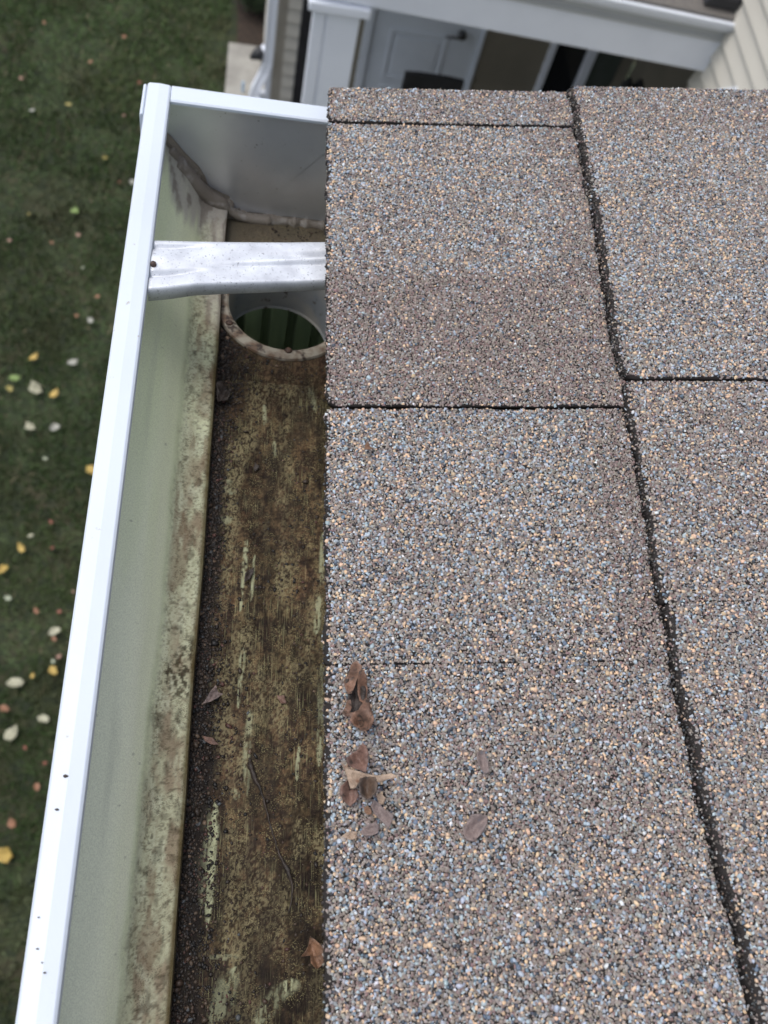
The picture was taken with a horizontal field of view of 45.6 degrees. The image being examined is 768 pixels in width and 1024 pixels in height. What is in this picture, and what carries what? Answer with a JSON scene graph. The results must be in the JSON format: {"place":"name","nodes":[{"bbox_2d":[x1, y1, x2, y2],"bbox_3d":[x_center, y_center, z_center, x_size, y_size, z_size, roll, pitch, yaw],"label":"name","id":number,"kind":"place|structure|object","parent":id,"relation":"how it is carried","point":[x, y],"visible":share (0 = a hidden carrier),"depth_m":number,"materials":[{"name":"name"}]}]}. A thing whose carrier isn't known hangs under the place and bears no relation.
{"place":"outdoors","nodes":[
{"label":"outdoors","id":0,"kind":"place"},
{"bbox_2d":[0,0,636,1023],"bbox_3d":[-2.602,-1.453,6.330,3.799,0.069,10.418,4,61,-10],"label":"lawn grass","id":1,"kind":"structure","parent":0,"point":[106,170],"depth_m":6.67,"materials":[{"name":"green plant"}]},
{"bbox_2d":[0,565,7,572],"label":"fallen leaf","id":2,"kind":"object","parent":1,"relation":"on","point":[3,568],"visible":1,"depth_m":5.41,"materials":[{"name":"yellow plant"}]},
{"bbox_2d":[0,704,8,711],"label":"fallen leaf","id":3,"kind":"object","parent":1,"relation":"on","point":[4,708],"visible":1,"depth_m":5.04,"materials":[{"name":"plant"}]},
{"bbox_2d":[0,847,12,862],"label":"fallen leaf","id":4,"kind":"object","parent":1,"relation":"on","point":[6,855],"visible":1,"depth_m":4.70,"materials":[{"name":"yellow plant"}]},
{"bbox_2d":[5,385,12,391],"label":"fallen leaf","id":5,"kind":"object","parent":1,"relation":"on","point":[9,388],"visible":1,"depth_m":5.98,"materials":[{"name":"yellow plant"}]},
{"bbox_2d":[4,724,17,740],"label":"fallen leaf","id":6,"kind":"object","parent":1,"relation":"on","point":[10,734],"visible":1,"depth_m":4.98,"materials":[{"name":"beige plant"}]},
{"bbox_2d":[7,818,15,827],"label":"fallen leaf","id":7,"kind":"object","parent":1,"relation":"on","point":[11,823],"visible":1,"depth_m":4.77,"materials":[{"name":"plant"}]},
{"bbox_2d":[9,375,20,380],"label":"fallen leaf","id":8,"kind":"object","parent":1,"relation":"on","point":[14,377],"visible":1,"depth_m":6.03,"materials":[{"name":"green plant"}]},
{"bbox_2d":[6,677,24,686],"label":"fallen leaf","id":9,"kind":"object","parent":1,"relation":"on","point":[15,682],"visible":1,"depth_m":5.11,"materials":[{"name":"white plant"}]},
{"bbox_2d":[17,542,24,552],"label":"fallen leaf","id":10,"kind":"object","parent":1,"relation":"on","point":[20,548],"visible":1,"depth_m":5.49,"materials":[{"name":"yellow plant"}]},
{"bbox_2d":[25,422,34,429],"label":"fallen leaf","id":11,"kind":"object","parent":1,"relation":"on","point":[29,426],"visible":1,"depth_m":5.88,"materials":[{"name":"beige plant"}]},
{"bbox_2d":[28,353,37,359],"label":"fallen leaf","id":12,"kind":"object","parent":1,"relation":"on","point":[34,356],"visible":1,"depth_m":6.14,"materials":[{"name":"yellow plant"}]},
{"bbox_2d":[28,381,42,393],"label":"fallen leaf","id":13,"kind":"object","parent":1,"relation":"on","point":[34,387],"visible":1,"depth_m":6.02,"materials":[{"name":"beige plant"}]},
{"bbox_2d":[34,782,39,790],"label":"fallen leaf","id":14,"kind":"object","parent":1,"relation":"on","point":[36,786],"visible":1,"depth_m":4.88,"materials":[{"name":"plant"}]},
{"bbox_2d":[37,714,48,722],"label":"fallen leaf","id":15,"kind":"object","parent":1,"relation":"on","point":[43,718],"visible":1,"depth_m":5.05,"materials":[{"name":"beige plant"}]},
{"bbox_2d":[48,666,57,674],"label":"fallen leaf","id":16,"kind":"object","parent":1,"relation":"on","point":[52,670],"visible":1,"depth_m":5.18,"materials":[{"name":"yellow plant"}]},
{"bbox_2d":[49,388,57,396],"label":"fallen leaf","id":17,"kind":"object","parent":1,"relation":"on","point":[53,393],"visible":1,"depth_m":6.03,"materials":[{"name":"yellow plant"}]},
{"bbox_2d":[48,627,60,635],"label":"fallen leaf","id":18,"kind":"object","parent":1,"relation":"on","point":[53,631],"visible":1,"depth_m":5.29,"materials":[{"name":"white plant"}]},
{"bbox_2d":[50,423,59,430],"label":"fallen leaf","id":19,"kind":"object","parent":1,"relation":"on","point":[54,426],"visible":1,"depth_m":5.91,"materials":[{"name":"grey plant"}]},
{"bbox_2d":[67,359,77,364],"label":"fallen leaf","id":20,"kind":"object","parent":1,"relation":"on","point":[73,362],"visible":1,"depth_m":6.17,"materials":[{"name":"grey plant"}]},
{"bbox_2d":[70,206,78,212],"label":"fallen leaf","id":21,"kind":"object","parent":1,"relation":"on","point":[75,209],"visible":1,"depth_m":6.80,"materials":[{"name":"green plant"}]},
{"bbox_2d":[86,465,93,474],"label":"fallen leaf","id":22,"kind":"object","parent":1,"relation":"on","point":[89,469],"visible":0.8,"depth_m":5.82,"materials":[{"name":"yellow plant"}]},
{"bbox_2d":[225,42,260,95],"bbox_3d":[-1.199,-3.102,7.567,0.291,0.100,2.285,4,61,-10],"label":"concrete pad","id":23,"kind":"object","parent":1,"relation":"on","point":[242,66],"visible":0.24,"depth_m":7.90,"materials":[{"name":"grey concrete"}]},
{"bbox_2d":[241,81,244,91],"bbox_3d":[-1.192,-3.598,7.722,0.026,0.099,0.025,4,61,-10],"label":"marker stake","id":24,"kind":"object","parent":23,"relation":"on","point":[242,87],"visible":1,"depth_m":7.72,"materials":[{"name":"plastic"}]},
{"bbox_2d":[235,0,302,49],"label":"mulch bed","id":25,"kind":"object","parent":1,"relation":"on","point":[250,29],"visible":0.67,"depth_m":8.26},
{"bbox_2d":[236,0,266,14],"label":"shrub","id":26,"kind":"object","parent":25,"relation":"on","point":[257,4],"visible":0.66,"depth_m":8.19,"materials":[{"name":"green plant"}]},
{"bbox_2d":[249,0,767,106],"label":"neighbour house","id":27,"kind":"structure","parent":1,"relation":"on","point":[535,45],"depth_m":5.03,"materials":[{"name":"beige"}]},
{"bbox_2d":[250,44,264,59],"bbox_3d":[-0.964,-3.534,7.023,0.145,0.112,0.096,-19,67,-21],"label":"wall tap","id":28,"kind":"object","parent":27,"relation":"attached to","point":[257,53],"depth_m":7.00,"materials":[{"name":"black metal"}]},
{"bbox_2d":[361,8,482,89],"bbox_3d":[0.348,-3.682,6.860,0.838,2.100,0.111,4,61,-10],"label":"door","id":29,"kind":"structure","parent":27,"relation":"in","point":[400,43],"depth_m":7.07,"materials":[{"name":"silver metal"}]},
{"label":"porch floor","id":30,"kind":"structure","parent":1,"relation":"on","visible":0},
{"bbox_2d":[401,71,463,89],"bbox_3d":[0.247,-2.528,6.721,0.420,1.219,0.490,4,61,-10],"label":"patio chair","id":31,"kind":"object","parent":30,"relation":"on","point":[418,79],"visible":0.18,"depth_m":6.32,"materials":[{"name":"black metal"}]},
{"bbox_2d":[620,77,643,87],"bbox_3d":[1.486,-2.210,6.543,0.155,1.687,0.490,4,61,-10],"label":"patio chair","id":32,"kind":"object","parent":30,"relation":"on","point":[627,82],"visible":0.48,"depth_m":5.93,"materials":[{"name":"black metal"}]},
{"bbox_3d":[0.900,2.424,2.248,2.104,4.740,2.800,4,61,-10],"label":"near house wall","id":33,"kind":"object","parent":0,"visible":0},
{"bbox_2d":[321,85,767,1023],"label":"shingle roof","id":34,"kind":"structure","parent":33,"relation":"on","point":[545,533],"depth_m":0.40,"materials":[{"name":"stone"}]},
{"bbox_2d":[15,82,333,1023],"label":"rain gutter","id":35,"kind":"object","parent":34,"relation":"attached to","point":[223,184],"visible":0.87,"depth_m":0.45,"materials":[{"name":"white metal"}]},
{"bbox_2d":[203,685,222,703],"bbox_3d":[-0.084,0.090,0.448,0.010,0.006,0.009,4,61,-10],"label":"leaf scrap","id":36,"kind":"object","parent":35,"relation":"in","point":[214,694],"visible":1,"depth_m":0.45,"materials":[{"name":"brown plant"}]},
{"bbox_2d":[171,225,325,1023],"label":"gutter grit","id":37,"kind":"object","parent":35,"relation":"in","point":[196,812],"visible":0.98,"depth_m":0.45,"materials":[{"name":"soil"}]},
{"bbox_2d":[203,736,218,744],"bbox_3d":[-0.083,0.110,0.440,0.008,0.003,0.004,4,61,-10],"label":"leaf scrap","id":38,"kind":"object","parent":37,"relation":"on","point":[210,740],"visible":1,"depth_m":0.44,"materials":[{"name":"brown plant"}]},
{"bbox_2d":[216,381,230,401],"bbox_3d":[-0.094,-0.070,0.533,0.009,0.005,0.015,4,61,-10],"label":"leaf scrap","id":39,"kind":"object","parent":37,"relation":"on","point":[223,392],"visible":1,"depth_m":0.53,"materials":[{"name":"brown plant"}]},
{"bbox_2d":[244,568,253,582],"bbox_3d":[-0.072,0.034,0.486,0.005,0.003,0.009,4,61,-10],"label":"leaf scrap","id":40,"kind":"object","parent":35,"relation":"on","point":[248,574],"visible":1,"depth_m":0.49,"materials":[{"name":"plant"}]},
{"bbox_2d":[253,463,258,471],"bbox_3d":[-0.072,-0.025,0.518,0.003,0.003,0.006,4,61,-10],"label":"leaf scrap","id":41,"kind":"object","parent":35,"relation":"on","point":[256,467],"visible":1,"depth_m":0.52,"materials":[{"name":"grey plant"}]},
{"bbox_2d":[247,758,293,913],"bbox_3d":[-0.052,0.150,0.429,0.007,0.005,0.073,-13,65,-18],"label":"wet leaf stalk","id":42,"kind":"object","parent":35,"relation":"on","point":[286,867],"visible":1,"depth_m":0.43,"materials":[{"name":"plant"}]},
{"bbox_2d":[277,695,286,703],"bbox_3d":[-0.051,0.094,0.458,0.005,0.003,0.004,4,61,-10],"label":"leaf scrap","id":43,"kind":"object","parent":35,"relation":"on","point":[281,698],"visible":1,"depth_m":0.46,"materials":[{"name":"brown plant"}]},
{"bbox_2d":[301,936,323,968],"bbox_3d":[-0.030,0.192,0.397,0.011,0.007,0.010,34,60,7],"label":"leaf scrap","id":44,"kind":"object","parent":35,"relation":"in","point":[314,950],"visible":0.87,"depth_m":0.40,"materials":[{"name":"brown plant"}]},
{"bbox_2d":[339,780,358,806],"bbox_3d":[-0.013,0.104,0.340,0.008,0.005,0.010,4,61,-10],"label":"dry leaf","id":45,"kind":"object","parent":34,"relation":"on","point":[348,795],"visible":1,"depth_m":0.34,"materials":[{"name":"brown plant"}]},
{"bbox_2d":[342,831,356,839],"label":"dry leaf","id":46,"kind":"object","parent":34,"relation":"on","point":[350,835],"visible":1,"depth_m":0.33,"materials":[{"name":"beige plant"}]},
{"bbox_2d":[346,743,368,771],"bbox_3d":[-0.010,0.093,0.344,0.009,0.007,0.010,4,61,-10],"label":"dry leaf","id":47,"kind":"object","parent":34,"relation":"on","point":[358,759],"visible":1,"depth_m":0.34,"materials":[{"name":"brown plant"}]},
{"bbox_2d":[342,661,373,730],"bbox_3d":[-0.011,0.072,0.353,0.012,0.013,0.027,4,61,-10],"label":"dry leaf","id":48,"kind":"object","parent":34,"relation":"on","point":[357,709],"visible":1,"depth_m":0.36,"materials":[{"name":"brown plant"}]},
{"bbox_2d":[364,805,371,814],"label":"dry leaf","id":49,"kind":"object","parent":34,"relation":"on","point":[367,810],"visible":1,"depth_m":0.34,"materials":[{"name":"brown plant"}]},
{"bbox_2d":[359,776,377,798],"bbox_3d":[-0.006,0.101,0.336,0.007,0.008,0.008,4,61,-10],"label":"dry leaf","id":50,"kind":"object","parent":34,"relation":"on","point":[368,786],"visible":1,"depth_m":0.34,"materials":[{"name":"brown plant"}]},
{"bbox_2d":[342,763,396,788],"bbox_3d":[-0.006,0.098,0.341,0.021,0.005,0.009,4,61,-10],"label":"dry leaf","id":51,"kind":"object","parent":34,"relation":"on","point":[353,776],"visible":1,"depth_m":0.34,"materials":[{"name":"beige plant"}]},
{"bbox_2d":[365,441,373,449],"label":"dry leaf","id":52,"kind":"object","parent":34,"relation":"on","point":[367,446],"visible":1,"depth_m":0.41,"materials":[{"name":"brown plant"}]},
{"bbox_2d":[360,822,379,835],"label":"dry leaf","id":53,"kind":"object","parent":34,"relation":"on","point":[371,829],"visible":1,"depth_m":0.34,"materials":[{"name":"plant"}]},
{"bbox_2d":[377,794,384,804],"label":"dry leaf","id":54,"kind":"object","parent":34,"relation":"on","point":[381,799],"visible":1,"depth_m":0.34,"materials":[{"name":"beige plant"}]},
{"bbox_2d":[371,799,392,828],"bbox_3d":[-0.001,0.112,0.337,0.008,0.005,0.011,4,61,-10],"label":"dry leaf","id":55,"kind":"object","parent":34,"relation":"on","point":[382,814],"visible":1,"depth_m":0.34,"materials":[{"name":"brown plant"}]},
{"bbox_2d":[462,814,487,840],"bbox_3d":[0.034,0.117,0.337,0.010,0.004,0.010,4,61,-10],"label":"dry leaf","id":56,"kind":"object","parent":34,"relation":"on","point":[474,827],"visible":1,"depth_m":0.34,"materials":[{"name":"brown plant"}]},
{"bbox_2d":[476,750,488,773],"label":"dry leaf","id":57,"kind":"object","parent":34,"relation":"on","point":[482,761],"visible":1,"depth_m":0.35,"materials":[{"name":"grey plant"}]}
]}

